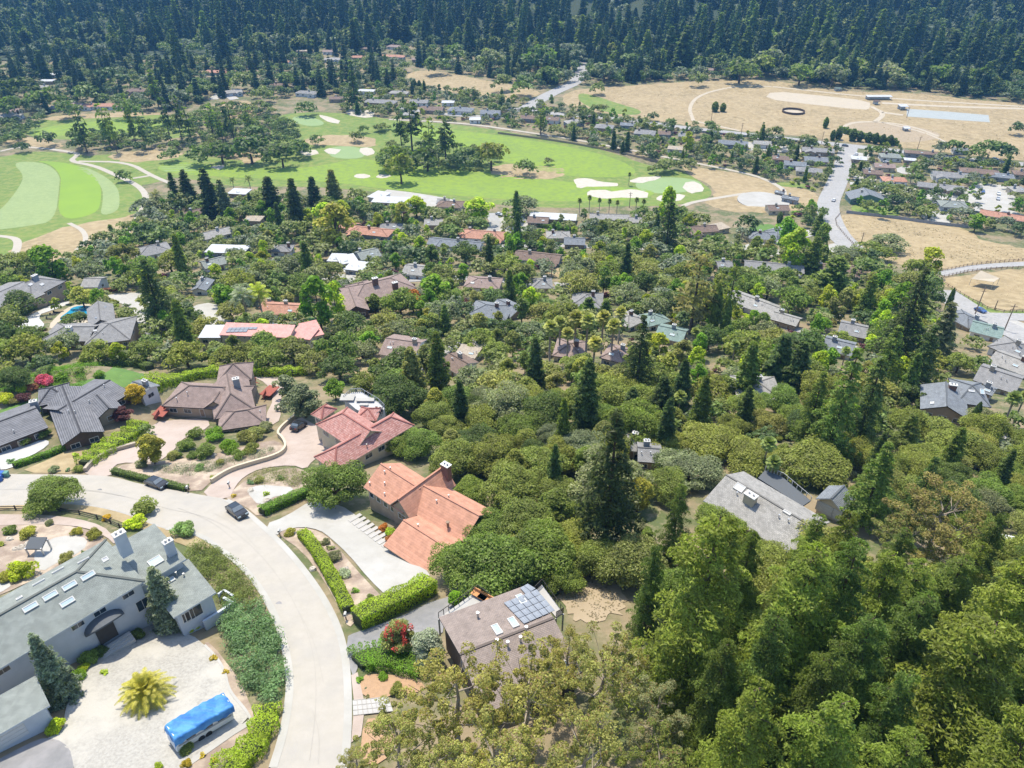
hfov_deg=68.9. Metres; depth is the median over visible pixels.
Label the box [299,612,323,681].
crack sealant
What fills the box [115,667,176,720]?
date palm
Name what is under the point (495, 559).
oak tree
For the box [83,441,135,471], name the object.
stone wall
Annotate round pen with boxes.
[782,107,804,114]
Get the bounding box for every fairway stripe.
[0,162,59,228]
[39,161,100,218]
[78,167,119,213]
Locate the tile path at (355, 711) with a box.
[353,697,392,714]
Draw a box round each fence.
[0,505,124,529]
[498,132,658,161]
[685,129,817,143]
[835,213,857,246]
[846,210,968,227]
[939,266,1023,277]
[941,258,1023,270]
[945,282,1023,312]
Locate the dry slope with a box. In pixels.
[24,447,86,472]
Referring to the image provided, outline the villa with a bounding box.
[311,388,414,467]
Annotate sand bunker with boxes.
[210,165,224,169]
[300,150,318,155]
[320,115,339,123]
[324,148,340,153]
[345,109,373,117]
[354,174,369,177]
[360,147,374,155]
[376,174,389,177]
[574,178,617,187]
[587,189,647,197]
[630,176,660,182]
[657,194,684,200]
[683,181,703,192]
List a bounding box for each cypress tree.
[355,70,361,84]
[498,96,504,105]
[708,283,723,327]
[711,101,718,111]
[719,298,732,331]
[720,103,726,111]
[776,212,782,223]
[822,117,828,127]
[830,130,836,139]
[836,127,842,139]
[849,129,857,140]
[856,131,863,141]
[864,132,872,141]
[872,132,879,143]
[879,134,886,144]
[885,134,894,144]
[944,288,955,309]
[967,401,982,426]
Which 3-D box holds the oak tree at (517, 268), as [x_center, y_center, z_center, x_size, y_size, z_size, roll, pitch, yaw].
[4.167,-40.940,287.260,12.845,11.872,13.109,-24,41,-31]
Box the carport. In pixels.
[0,675,51,752]
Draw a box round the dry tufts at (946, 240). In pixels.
[844,216,1020,264]
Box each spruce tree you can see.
[26,632,84,712]
[144,565,181,635]
[916,301,958,365]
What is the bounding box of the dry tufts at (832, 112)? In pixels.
[591,82,1023,157]
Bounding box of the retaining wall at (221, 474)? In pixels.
[210,414,296,482]
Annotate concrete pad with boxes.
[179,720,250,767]
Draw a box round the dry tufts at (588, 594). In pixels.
[558,572,624,621]
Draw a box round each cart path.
[0,235,21,254]
[1,147,51,151]
[50,148,148,231]
[67,223,87,249]
[78,161,167,182]
[389,119,786,194]
[680,193,742,206]
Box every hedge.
[11,445,66,467]
[20,306,37,315]
[34,358,153,376]
[73,419,149,465]
[102,287,122,292]
[109,467,189,491]
[140,364,307,392]
[208,747,253,767]
[221,700,283,767]
[257,485,311,515]
[296,527,354,613]
[346,638,425,681]
[350,572,437,629]
[536,223,577,230]
[837,125,899,145]
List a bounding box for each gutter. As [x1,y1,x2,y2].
[165,527,293,766]
[225,499,351,767]
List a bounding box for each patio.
[0,581,9,591]
[34,536,86,569]
[249,485,292,503]
[256,376,283,423]
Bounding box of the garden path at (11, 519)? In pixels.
[0,514,114,542]
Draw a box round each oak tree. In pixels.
[0,75,40,94]
[0,95,29,113]
[0,251,27,270]
[0,270,19,285]
[0,289,46,313]
[0,303,27,331]
[0,307,28,324]
[0,320,18,339]
[0,337,34,363]
[0,365,31,388]
[2,332,47,363]
[13,324,48,339]
[16,257,51,276]
[22,474,85,520]
[23,86,59,104]
[46,327,82,354]
[58,311,87,323]
[64,259,105,280]
[76,338,119,364]
[105,243,140,264]
[122,255,159,279]
[127,339,164,362]
[135,285,177,308]
[144,280,179,300]
[153,249,175,271]
[159,290,194,301]
[160,340,209,370]
[163,292,190,311]
[163,308,203,329]
[189,314,225,339]
[199,140,242,164]
[208,345,243,367]
[214,301,244,320]
[219,268,255,292]
[226,282,262,306]
[230,135,272,163]
[233,340,259,361]
[244,270,268,288]
[245,329,278,350]
[246,340,287,370]
[248,258,278,280]
[248,310,277,323]
[261,142,295,167]
[273,335,310,363]
[275,254,308,280]
[286,272,325,296]
[290,253,315,274]
[295,350,330,373]
[299,460,370,509]
[301,261,329,282]
[315,330,359,361]
[316,261,345,280]
[316,351,359,379]
[323,325,350,339]
[334,310,378,335]
[348,325,384,347]
[349,370,377,392]
[350,338,378,363]
[367,307,397,331]
[367,345,424,380]
[369,371,428,414]
[377,320,412,334]
[379,144,412,162]
[379,286,421,316]
[380,368,403,377]
[383,152,416,183]
[385,433,408,456]
[402,326,435,343]
[402,427,443,461]
[407,145,437,171]
[411,397,453,428]
[422,300,462,323]
[425,263,457,278]
[427,413,465,436]
[427,541,475,593]
[428,438,489,476]
[436,289,463,302]
[441,384,470,412]
[450,240,479,263]
[451,531,549,598]
[453,365,487,387]
[453,474,491,507]
[454,428,468,440]
[455,422,497,446]
[459,432,512,477]
[461,403,500,430]
[462,328,495,351]
[462,507,514,537]
[467,379,529,421]
[467,393,482,405]
[468,385,489,401]
[474,48,505,67]
[475,141,509,170]
[476,368,517,388]
[476,458,540,511]
[477,340,512,357]
[482,287,510,301]
[490,253,518,274]
[493,409,543,442]
[494,318,525,338]
[497,494,557,535]
[499,433,524,452]
[501,195,538,215]
[503,263,536,285]
[514,389,567,427]
[515,518,576,585]
[516,321,545,341]
[518,44,557,69]
[518,383,542,397]
[520,438,546,448]
[520,445,571,487]
[522,229,544,248]
[526,302,551,320]
[532,318,562,340]
[535,422,557,444]
[535,474,575,514]
[537,561,586,596]
[539,360,565,380]
[541,434,579,472]
[544,301,590,333]
[546,21,575,35]
[546,429,603,462]
[550,387,574,412]
[551,516,591,561]
[552,300,579,313]
[558,260,586,278]
[558,268,596,290]
[559,254,597,273]
[559,352,598,370]
[565,272,602,293]
[566,443,654,517]
[569,492,603,517]
[572,536,619,584]
[581,363,619,378]
[587,250,607,270]
[590,61,620,82]
[592,258,621,276]
[593,531,668,589]
[594,373,628,417]
[595,403,613,422]
[595,433,631,454]
[600,244,624,258]
[601,397,662,442]
[602,370,631,380]
[609,282,646,309]
[611,362,631,378]
[613,377,644,388]
[619,252,644,272]
[619,357,654,382]
[623,383,655,403]
[628,261,661,285]
[631,269,658,292]
[632,257,661,273]
[634,567,696,622]
[639,362,674,385]
[640,291,669,317]
[643,465,688,504]
[650,447,686,468]
[651,429,693,452]
[655,353,679,370]
[657,446,725,491]
[658,290,688,314]
[662,260,695,278]
[665,276,695,287]
[668,371,680,391]
[681,420,742,462]
[686,284,712,297]
[689,292,732,318]
[689,374,732,401]
[690,364,710,383]
[691,323,726,350]
[694,502,748,541]
[708,537,792,590]
[713,279,740,293]
[715,413,754,435]
[716,266,745,281]
[721,365,741,375]
[722,55,763,83]
[722,329,772,359]
[724,390,766,420]
[727,435,787,478]
[731,317,752,337]
[732,606,763,651]
[737,272,767,294]
[739,340,779,371]
[744,554,819,616]
[749,320,776,330]
[752,54,775,71]
[752,408,787,436]
[753,275,781,299]
[755,48,791,62]
[758,327,786,341]
[761,382,803,411]
[764,266,799,284]
[769,285,814,314]
[770,25,795,39]
[771,338,797,349]
[773,433,852,489]
[774,284,806,306]
[776,404,811,424]
[780,408,819,434]
[781,547,791,564]
[789,63,820,85]
[791,330,829,360]
[795,358,839,386]
[795,519,872,571]
[798,370,840,406]
[799,401,841,430]
[801,285,822,304]
[802,273,818,279]
[804,37,848,57]
[812,62,851,86]
[822,556,865,596]
[825,330,858,347]
[830,245,862,262]
[834,371,865,389]
[840,435,876,469]
[844,57,873,73]
[845,414,882,434]
[846,395,889,420]
[850,240,898,260]
[851,288,884,307]
[852,473,880,491]
[860,450,910,473]
[864,336,905,355]
[866,319,895,339]
[869,465,905,500]
[870,233,910,252]
[874,60,907,80]
[875,311,927,335]
[878,379,903,409]
[879,486,901,514]
[880,285,905,305]
[880,375,894,396]
[882,270,920,283]
[883,405,931,439]
[891,383,926,409]
[895,474,939,505]
[898,448,941,479]
[899,259,936,276]
[899,441,943,468]
[902,349,947,372]
[907,561,952,600]
[912,278,947,302]
[919,317,932,329]
[922,416,989,463]
[926,64,954,86]
[931,459,979,483]
[931,477,990,523]
[938,451,973,469]
[938,522,1006,562]
[944,507,995,529]
[945,352,976,373]
[957,413,1013,446]
[960,66,998,90]
[965,406,1011,436]
[965,441,1003,472]
[966,427,997,447]
[967,470,1015,506]
[976,487,1018,519]
[977,559,1007,583]
[990,457,1023,475]
[994,534,1023,560]
[996,482,1023,513]
[1001,440,1023,465]
[1006,428,1023,444]
[1006,509,1023,535]
[1008,472,1023,486]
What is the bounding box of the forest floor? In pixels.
[0,0,1023,80]
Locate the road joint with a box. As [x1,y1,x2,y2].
[92,490,315,759]
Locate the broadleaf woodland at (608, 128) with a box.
[0,0,1023,321]
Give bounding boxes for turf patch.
[578,93,640,114]
[750,224,774,230]
[776,182,810,187]
[851,204,899,215]
[950,288,1023,312]
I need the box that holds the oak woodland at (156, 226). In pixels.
[0,0,1023,452]
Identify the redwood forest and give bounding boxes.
[0,0,1023,113]
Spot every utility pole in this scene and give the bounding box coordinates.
[975,287,985,313]
[1005,304,1017,328]
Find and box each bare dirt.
[347,366,367,376]
[546,268,560,277]
[555,573,627,622]
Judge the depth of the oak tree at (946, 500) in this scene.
123.97 m
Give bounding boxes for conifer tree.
[34,49,52,78]
[166,172,181,205]
[170,299,200,356]
[171,234,192,274]
[178,169,197,204]
[196,168,219,218]
[214,179,233,216]
[247,193,255,211]
[259,176,283,216]
[273,202,283,228]
[285,178,306,221]
[298,241,314,271]
[306,176,322,207]
[324,169,344,199]
[354,100,360,113]
[399,346,429,406]
[410,81,413,93]
[422,81,426,90]
[426,331,451,390]
[439,304,451,336]
[451,379,468,429]
[483,236,494,273]
[502,269,516,301]
[511,190,522,221]
[511,211,523,250]
[524,337,545,385]
[546,444,563,488]
[554,398,570,440]
[569,358,601,434]
[570,124,576,139]
[578,297,597,327]
[590,112,595,124]
[597,298,612,327]
[610,129,616,149]
[618,242,632,275]
[620,140,624,153]
[624,386,641,431]
[625,129,630,150]
[647,374,672,410]
[653,213,661,228]
[653,397,677,448]
[671,359,692,412]
[683,375,712,430]
[707,130,713,144]
[731,340,762,394]
[732,386,755,433]
[751,154,759,173]
[759,124,766,140]
[759,333,793,384]
[766,144,770,156]
[780,341,812,392]
[793,144,799,159]
[801,166,808,181]
[802,236,823,275]
[809,213,824,235]
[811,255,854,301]
[851,176,859,189]
[852,274,878,318]
[857,160,862,170]
[857,431,887,480]
[898,353,922,404]
[939,427,967,463]
[992,448,1017,485]
[1002,155,1011,172]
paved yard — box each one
[384,189,452,207]
[498,216,527,232]
[747,142,800,151]
[828,243,837,257]
[853,166,876,181]
[880,186,915,201]
[896,166,914,173]
[921,211,953,224]
[926,193,957,202]
[964,183,1015,207]
[1007,210,1023,215]
[1007,320,1023,342]
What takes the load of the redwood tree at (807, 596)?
on the ground at (654, 513)
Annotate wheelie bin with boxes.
[2,470,10,476]
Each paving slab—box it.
[348,513,361,521]
[352,516,365,525]
[356,520,370,528]
[360,523,374,531]
[365,526,377,534]
[369,530,381,537]
[373,533,386,541]
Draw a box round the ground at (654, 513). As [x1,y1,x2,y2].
[0,41,1023,767]
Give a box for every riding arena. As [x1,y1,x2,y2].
[766,92,869,109]
[907,109,989,121]
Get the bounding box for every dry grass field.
[7,137,62,147]
[8,213,144,268]
[45,112,160,119]
[108,150,182,161]
[217,101,261,117]
[239,152,262,163]
[305,135,375,146]
[406,71,539,100]
[491,164,563,178]
[562,80,1023,160]
[683,167,818,212]
[841,214,1023,268]
[943,268,1023,310]
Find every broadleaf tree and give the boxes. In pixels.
[0,275,10,284]
[17,26,31,41]
[17,275,28,281]
[26,244,68,279]
[50,341,69,359]
[53,37,65,50]
[66,286,92,307]
[71,256,81,267]
[89,32,104,50]
[89,288,104,304]
[105,32,112,47]
[107,256,121,277]
[108,35,121,52]
[108,342,127,361]
[111,406,133,420]
[115,263,130,284]
[118,236,131,245]
[123,383,145,404]
[128,221,143,234]
[131,268,140,285]
[135,35,146,53]
[135,434,165,463]
[137,274,148,283]
[143,199,161,209]
[156,310,170,327]
[175,232,185,245]
[185,211,197,230]
[207,283,228,304]
[208,263,221,277]
[221,285,235,308]
[223,207,235,217]
[225,335,240,349]
[233,227,245,240]
[234,317,245,322]
[244,251,255,262]
[254,250,268,257]
[256,200,267,214]
[256,318,268,323]
[258,239,270,259]
[261,229,275,244]
[264,207,275,222]
[265,269,272,284]
[267,286,280,301]
[271,374,295,396]
[281,292,294,302]
[281,383,321,417]
[299,275,333,330]
[302,209,314,221]
[311,202,337,229]
[312,201,356,246]
[312,258,324,266]
[313,254,322,260]
[321,281,345,318]
[322,378,344,399]
[332,280,341,300]
[334,29,343,42]
[334,236,344,250]
[336,199,349,216]
[354,196,364,203]
[357,331,379,347]
[365,293,379,312]
[366,358,381,372]
[372,212,383,227]
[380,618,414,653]
[381,327,393,339]
[384,270,392,276]
[389,252,400,269]
[394,202,409,223]
[398,232,407,240]
[404,195,426,217]
[406,289,420,311]
[410,627,444,666]
[414,235,426,246]
[414,300,428,317]
[416,318,428,337]
[416,344,430,377]
[420,273,450,301]
[420,287,438,302]
[422,262,433,276]
[423,307,428,315]
[424,312,441,328]
[424,387,447,402]
[425,244,439,261]
[438,243,448,255]
[440,428,460,441]
[444,278,459,297]
[448,590,461,605]
[456,263,468,281]
[463,197,495,218]
[469,290,482,304]
[473,312,487,331]
[491,236,495,245]
[491,328,503,342]
[492,311,502,321]
[499,357,516,371]
[503,329,521,356]
[503,448,528,468]
[504,24,513,38]
[504,234,516,251]
[512,232,525,249]
[513,274,522,293]
[513,297,529,322]
[516,272,528,286]
[516,351,530,374]
[516,428,536,445]
[517,284,526,298]
[517,375,538,386]
[522,286,540,312]
[526,34,537,44]
[527,259,534,274]
[537,236,547,250]
[537,487,574,522]
[545,239,555,253]
[545,372,566,391]
[563,361,579,382]
[564,387,577,420]
[565,384,578,392]
[570,355,587,375]
[570,369,581,385]
[571,445,594,470]
[581,317,599,334]
[592,241,605,252]
[593,420,610,437]
[596,219,608,235]
[597,266,611,292]
[606,42,616,54]
[606,255,613,270]
[607,275,620,289]
[609,50,620,64]
[619,272,628,280]
[622,276,633,295]
[623,345,638,359]
[628,477,654,511]
[630,236,642,252]
[639,229,653,248]
[641,340,652,353]
[642,244,657,259]
[642,293,650,312]
[644,332,651,352]
[648,332,668,358]
[654,278,667,292]
[656,352,677,375]
[658,185,676,219]
[660,48,666,62]
[667,278,684,293]
[673,339,692,362]
[674,245,686,255]
[674,406,685,429]
[682,131,694,154]
[682,214,693,225]
[688,345,705,365]
[691,363,707,384]
[692,332,707,349]
[694,360,703,375]
[703,265,711,276]
[722,325,737,345]
[722,376,735,393]
[732,306,743,319]
[749,283,765,298]
[749,310,759,324]
[750,235,762,255]
[753,312,770,329]
[762,238,777,248]
[769,44,779,63]
[774,216,797,249]
[779,226,811,264]
[786,275,798,285]
[803,57,814,68]
[805,199,817,210]
[810,312,826,330]
[812,351,829,371]
[813,222,831,244]
[818,284,838,308]
[818,317,832,333]
[819,245,832,262]
[822,347,839,364]
[824,296,841,314]
[835,306,846,321]
[838,287,856,308]
[842,253,850,264]
[850,294,859,309]
[853,372,883,397]
[860,55,870,63]
[862,360,873,373]
[865,334,876,345]
[866,272,877,285]
[869,298,892,325]
[871,296,886,311]
[872,268,883,285]
[872,309,893,340]
[874,268,892,289]
[884,288,894,306]
[887,281,917,309]
[891,356,910,383]
[923,247,944,273]
[968,213,985,231]
[989,75,1002,90]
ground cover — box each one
[0,361,121,392]
[148,445,274,475]
[247,465,307,487]
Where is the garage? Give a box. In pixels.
[815,484,854,521]
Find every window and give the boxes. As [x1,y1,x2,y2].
[0,444,11,451]
[0,665,11,675]
[70,442,81,449]
[70,620,85,631]
[89,436,99,442]
[93,606,107,617]
[118,399,125,405]
[122,589,135,600]
[135,596,148,612]
[169,408,177,412]
[181,611,191,623]
[183,409,191,412]
[184,603,203,622]
[365,452,372,459]
[378,444,384,452]
[398,512,405,519]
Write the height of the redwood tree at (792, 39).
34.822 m
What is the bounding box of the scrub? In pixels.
[0,51,1023,761]
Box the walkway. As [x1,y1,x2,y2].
[0,440,48,468]
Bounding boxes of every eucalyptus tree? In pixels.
[335,742,374,767]
[352,694,440,767]
[397,641,512,755]
[403,729,485,767]
[438,704,544,767]
[469,630,576,767]
[519,646,577,710]
[542,704,624,767]
[548,624,597,695]
[550,620,640,744]
[602,632,652,694]
[611,674,695,764]
[614,717,699,767]
[867,506,942,568]
[881,471,1000,578]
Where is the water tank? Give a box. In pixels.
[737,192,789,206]
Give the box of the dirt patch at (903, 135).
[846,121,939,141]
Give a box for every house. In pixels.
[0,112,24,119]
[0,274,66,308]
[0,379,130,452]
[0,524,216,694]
[9,108,23,113]
[40,79,55,83]
[42,301,140,348]
[80,102,118,110]
[80,277,108,288]
[126,87,145,94]
[130,378,161,405]
[136,240,170,257]
[152,362,279,432]
[183,207,214,218]
[190,276,214,294]
[198,320,323,351]
[199,256,228,271]
[202,70,226,75]
[202,226,232,242]
[203,244,250,256]
[225,88,242,96]
[228,188,251,197]
[243,215,264,224]
[260,299,299,319]
[269,242,294,255]
[270,81,284,88]
[295,89,317,97]
[322,48,333,54]
[324,56,339,62]
[327,253,345,263]
[328,95,343,102]
[335,253,357,267]
[339,222,361,232]
[339,273,416,317]
[343,260,371,274]
[345,225,394,239]
[354,247,381,261]
[358,89,375,93]
[363,97,397,106]
[363,461,492,569]
[367,190,390,200]
[371,196,410,206]
[378,334,426,358]
[380,221,404,229]
[382,53,404,59]
[386,44,401,49]
[388,89,408,96]
[402,262,425,278]
[403,110,416,118]
[409,98,429,106]
[419,105,444,113]
[424,216,442,228]
[427,237,484,250]
[436,196,449,203]
[436,198,464,211]
[438,579,581,715]
[441,100,454,105]
[443,351,478,376]
[447,105,474,114]
[456,342,483,360]
[460,228,504,244]
[463,275,502,291]
[466,300,510,322]
[469,117,480,123]
[480,108,500,118]
[494,299,519,319]
[514,249,562,268]
[520,113,536,122]
[527,213,549,226]
[530,212,576,223]
[531,275,552,292]
[546,115,560,123]
[546,229,570,241]
[552,338,587,361]
[563,117,582,126]
[564,235,584,248]
[572,290,603,310]
[589,211,629,221]
[594,122,614,132]
[599,343,627,366]
[614,309,642,331]
[620,121,635,128]
[625,430,638,458]
[628,214,642,223]
[633,127,655,136]
[637,438,661,469]
[640,309,671,330]
[656,323,688,344]
[658,129,670,138]
[667,146,682,152]
[682,222,719,238]
[703,466,829,550]
[707,68,718,73]
[708,222,730,233]
[714,257,732,270]
[718,139,747,148]
[727,290,780,316]
[730,374,776,398]
[744,260,804,278]
[747,230,777,243]
[753,138,771,148]
[764,203,789,214]
[764,225,795,238]
[771,308,802,329]
[772,154,789,163]
[774,188,785,195]
[781,193,799,203]
[784,159,806,169]
[796,165,822,176]
[801,145,834,156]
[803,154,828,165]
[819,263,862,282]
[823,335,856,359]
[838,318,868,342]
[844,187,883,204]
[851,155,866,162]
[861,167,883,178]
[872,161,895,171]
[878,151,902,161]
[879,174,908,185]
[903,149,942,158]
[903,157,916,164]
[915,378,991,426]
[916,181,963,195]
[930,170,967,182]
[936,198,967,211]
[943,309,987,330]
[950,147,968,154]
[958,166,999,178]
[969,320,1004,341]
[973,363,1023,395]
[980,209,1023,223]
[982,380,997,400]
[987,335,1023,356]
[989,350,1023,375]
[991,172,1015,181]
[1005,184,1023,195]
[1011,168,1023,178]
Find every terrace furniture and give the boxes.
[339,394,354,401]
[356,398,374,401]
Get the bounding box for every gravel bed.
[360,674,424,697]
[360,718,393,763]
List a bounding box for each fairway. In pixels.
[33,120,171,135]
[158,159,653,200]
[404,127,634,176]
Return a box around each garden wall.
[202,596,233,629]
[217,589,233,600]
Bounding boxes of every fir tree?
[136,259,174,328]
[345,59,363,105]
[571,408,648,564]
[616,315,656,398]
[654,197,679,251]
[785,371,830,442]
[797,347,864,466]
[828,357,888,444]
[839,442,895,536]
[863,324,905,385]
[865,266,931,370]
[887,412,922,455]
[893,324,940,387]
[893,456,939,546]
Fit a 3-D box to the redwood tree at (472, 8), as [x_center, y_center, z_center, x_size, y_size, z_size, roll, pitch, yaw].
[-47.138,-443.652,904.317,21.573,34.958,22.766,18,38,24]
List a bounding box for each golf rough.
[0,152,141,247]
[0,243,11,254]
[13,115,193,138]
[90,155,166,184]
[147,112,711,207]
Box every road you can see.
[0,474,343,767]
[210,93,238,99]
[324,274,354,282]
[400,108,511,117]
[407,276,571,293]
[422,340,486,369]
[485,244,730,251]
[487,213,500,230]
[505,107,1023,165]
[517,61,586,110]
[553,282,632,285]
[743,224,843,250]
[781,328,857,347]
[817,145,865,248]
[850,182,973,202]
[931,290,1023,340]
[941,262,1023,275]
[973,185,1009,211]
[984,313,1023,320]
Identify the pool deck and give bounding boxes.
[49,303,90,327]
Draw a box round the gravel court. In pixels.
[48,625,247,767]
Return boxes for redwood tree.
[0,30,11,52]
[10,7,24,38]
[19,32,31,45]
[62,31,74,48]
[85,21,100,50]
[93,20,105,40]
[106,25,125,52]
[112,38,130,55]
[115,10,132,44]
[128,35,147,52]
[138,22,149,45]
[143,13,159,49]
[148,8,164,37]
[168,28,189,70]
[170,0,183,28]
[198,11,213,46]
[213,0,222,33]
[214,19,233,63]
[243,0,256,23]
[255,33,265,51]
[273,9,281,37]
[275,35,285,50]
[282,23,290,39]
[287,17,299,40]
[300,20,309,37]
[305,6,317,28]
[309,33,321,47]
[346,18,362,55]
[353,17,361,38]
[362,13,377,46]
[386,11,406,44]
[399,14,413,43]
[416,11,433,44]
[442,11,454,36]
[453,27,462,43]
[460,17,476,52]
[468,2,481,32]
[470,25,477,45]
[483,4,510,50]
[549,14,561,40]
[574,14,585,44]
[592,24,603,45]
[597,37,609,55]
[608,23,619,42]
[618,21,628,41]
[619,507,752,735]
[622,4,632,37]
[625,543,665,644]
[630,28,637,46]
[638,29,652,52]
[654,484,691,568]
[663,25,677,47]
[666,44,675,64]
[670,25,696,71]
[670,638,740,767]
[674,23,680,47]
[686,674,787,767]
[690,21,696,38]
[695,17,708,55]
[697,4,709,41]
[702,609,793,767]
[704,530,762,656]
[707,20,716,43]
[709,526,760,623]
[711,12,724,49]
[722,28,733,53]
[723,21,730,37]
[724,0,735,28]
[729,540,845,722]
[736,22,745,53]
[737,26,753,59]
[743,0,756,24]
[747,3,759,48]
[751,550,806,631]
[752,19,765,52]
[757,0,768,25]
[757,1,770,37]
[762,15,773,52]
[762,636,859,767]
[769,0,777,22]
[772,13,784,32]
[774,11,786,27]
[776,691,864,767]
[777,40,784,57]
[780,537,874,685]
[781,30,797,61]
[781,612,891,746]
[783,26,794,46]
[784,514,827,578]
[789,37,801,61]
[794,17,801,35]
[799,4,812,52]
[801,31,817,58]
[802,16,819,54]
[808,509,860,615]
[813,0,827,38]
[814,550,914,688]
[817,34,831,60]
[818,6,833,56]
[819,0,832,30]
[842,667,921,767]
[845,7,861,46]
[845,9,864,55]
[847,0,857,20]
[849,725,932,767]
[850,588,940,723]
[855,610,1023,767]
[860,558,942,666]
[861,526,916,597]
[867,8,887,58]
[868,47,877,60]
[876,0,887,16]
[878,37,888,61]
[893,27,909,61]
[895,49,914,80]
[900,13,916,51]
[906,0,920,20]
[909,8,925,55]
[909,552,980,672]
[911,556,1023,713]
[913,47,919,64]
[914,52,931,86]
[927,0,940,7]
[927,23,945,65]
[932,56,949,83]
[935,654,1023,766]
[936,634,1002,751]
[936,703,1023,767]
[937,29,961,65]
[939,541,992,634]
[947,50,957,72]
[950,511,1009,587]
[964,19,987,69]
[964,35,973,53]
[967,26,976,43]
[967,61,992,94]
[970,544,1023,622]
[989,60,996,76]
[994,29,1014,56]
[995,33,1015,80]
[996,35,1012,61]
[997,20,1016,55]
[998,21,1007,35]
[1011,42,1023,74]
[1012,37,1021,59]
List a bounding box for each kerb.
[0,503,272,767]
[203,644,250,718]
[229,499,351,766]
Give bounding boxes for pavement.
[351,672,363,699]
[351,714,363,741]
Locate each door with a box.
[0,723,28,749]
[95,622,118,644]
[199,409,205,416]
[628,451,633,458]
[815,500,833,516]
[831,509,841,520]
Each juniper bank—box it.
[182,538,265,610]
[215,596,290,705]
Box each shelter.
[24,537,51,555]
[865,95,892,98]
[897,104,908,108]
[902,126,910,130]
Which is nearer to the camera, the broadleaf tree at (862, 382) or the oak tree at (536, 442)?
the oak tree at (536, 442)
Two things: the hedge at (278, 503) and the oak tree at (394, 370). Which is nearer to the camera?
the hedge at (278, 503)
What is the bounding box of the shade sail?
[969,271,999,287]
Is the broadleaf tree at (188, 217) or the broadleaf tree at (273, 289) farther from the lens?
the broadleaf tree at (188, 217)
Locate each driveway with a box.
[0,738,73,767]
[18,301,68,329]
[85,418,208,475]
[108,293,159,334]
[194,303,231,324]
[204,418,327,498]
[267,502,428,592]
[347,595,467,674]
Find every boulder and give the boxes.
[5,536,13,540]
[16,544,24,549]
[263,497,271,502]
[309,566,316,571]
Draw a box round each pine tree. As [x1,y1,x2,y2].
[69,106,90,152]
[93,103,112,145]
[101,108,118,152]
[120,92,134,140]
[125,108,136,140]
[133,113,148,140]
[146,68,159,106]
[156,96,171,140]
[168,94,182,140]
[179,106,195,136]
[201,102,216,132]
[213,111,225,142]
[218,101,239,139]
[242,107,257,131]
[391,107,408,145]
[397,101,422,150]
[419,116,436,146]
[434,115,458,158]
[470,86,480,96]
[534,108,546,134]
[577,108,588,127]
[672,252,719,334]
[703,271,730,318]
[723,264,744,311]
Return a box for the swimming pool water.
[61,306,89,319]
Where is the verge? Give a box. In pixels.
[0,504,210,548]
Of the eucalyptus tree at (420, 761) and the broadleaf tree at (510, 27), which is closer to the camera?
the eucalyptus tree at (420, 761)
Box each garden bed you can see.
[0,524,103,594]
[116,440,283,490]
[187,642,258,767]
[227,468,310,514]
[280,528,378,625]
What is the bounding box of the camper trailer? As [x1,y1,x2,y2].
[164,693,234,751]
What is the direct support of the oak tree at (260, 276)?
on the ground at (654, 513)
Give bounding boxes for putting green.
[159,164,200,172]
[293,116,323,125]
[329,146,363,158]
[636,177,701,192]
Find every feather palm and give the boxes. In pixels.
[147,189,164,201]
[229,286,255,311]
[243,175,253,188]
[247,281,274,311]
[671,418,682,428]
[907,162,921,182]
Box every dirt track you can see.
[688,85,771,120]
[698,121,739,130]
[773,86,1023,106]
[843,121,938,135]
[871,106,884,121]
[882,102,1023,108]
[882,112,903,115]
[883,122,945,141]
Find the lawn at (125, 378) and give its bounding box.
[0,367,146,412]
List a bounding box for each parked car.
[143,475,168,489]
[225,501,248,519]
[289,420,306,431]
[974,307,986,312]
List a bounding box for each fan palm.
[8,260,16,267]
[24,263,32,274]
[107,224,113,237]
[241,312,249,322]
[440,247,447,267]
[543,320,558,362]
[553,315,566,344]
[561,326,574,355]
[567,309,582,343]
[579,312,596,352]
[587,195,591,208]
[587,335,603,362]
[596,309,610,353]
[606,318,621,350]
[614,306,627,343]
[616,296,622,315]
[651,346,658,356]
[674,390,686,407]
[691,327,699,340]
[722,239,729,252]
[730,339,740,368]
[760,436,777,458]
[766,454,782,472]
[840,346,851,369]
[1003,390,1023,420]
[1011,391,1023,423]
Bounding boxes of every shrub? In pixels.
[0,360,14,371]
[0,392,13,403]
[0,569,10,583]
[1,524,17,534]
[6,560,39,581]
[8,398,19,404]
[15,385,26,392]
[15,392,31,401]
[19,525,36,539]
[20,438,31,445]
[25,383,39,390]
[34,374,53,385]
[37,429,51,438]
[44,519,53,526]
[44,717,65,736]
[47,465,59,472]
[53,371,67,380]
[58,550,73,563]
[69,527,82,534]
[71,465,82,472]
[71,668,86,680]
[72,367,83,374]
[76,648,97,664]
[78,663,90,670]
[85,527,102,540]
[92,370,104,378]
[94,645,109,657]
[102,514,110,521]
[122,513,147,528]
[130,495,158,516]
[130,627,145,639]
[135,460,147,467]
[154,761,162,767]
[166,450,179,460]
[169,520,194,536]
[175,437,195,451]
[178,741,193,756]
[179,758,191,767]
[185,426,203,438]
[186,450,195,458]
[194,442,215,460]
[194,463,204,471]
[205,426,223,441]
[216,459,223,465]
[218,439,238,454]
[230,449,245,459]
[236,429,257,442]
[242,442,258,454]
[248,426,265,439]
[253,475,264,483]
[258,421,272,432]
[283,528,295,537]
[321,537,330,545]
[327,549,341,561]
[339,567,350,578]
[366,593,374,602]
[378,522,387,531]
[378,670,387,681]
[384,527,394,535]
[389,680,406,698]
[634,519,646,529]
[641,526,655,538]
[669,318,676,324]
[774,434,782,440]
[777,443,788,449]
[779,431,792,439]
[796,307,804,311]
[828,365,841,375]
[850,471,859,478]
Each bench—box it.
[470,587,487,599]
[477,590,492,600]

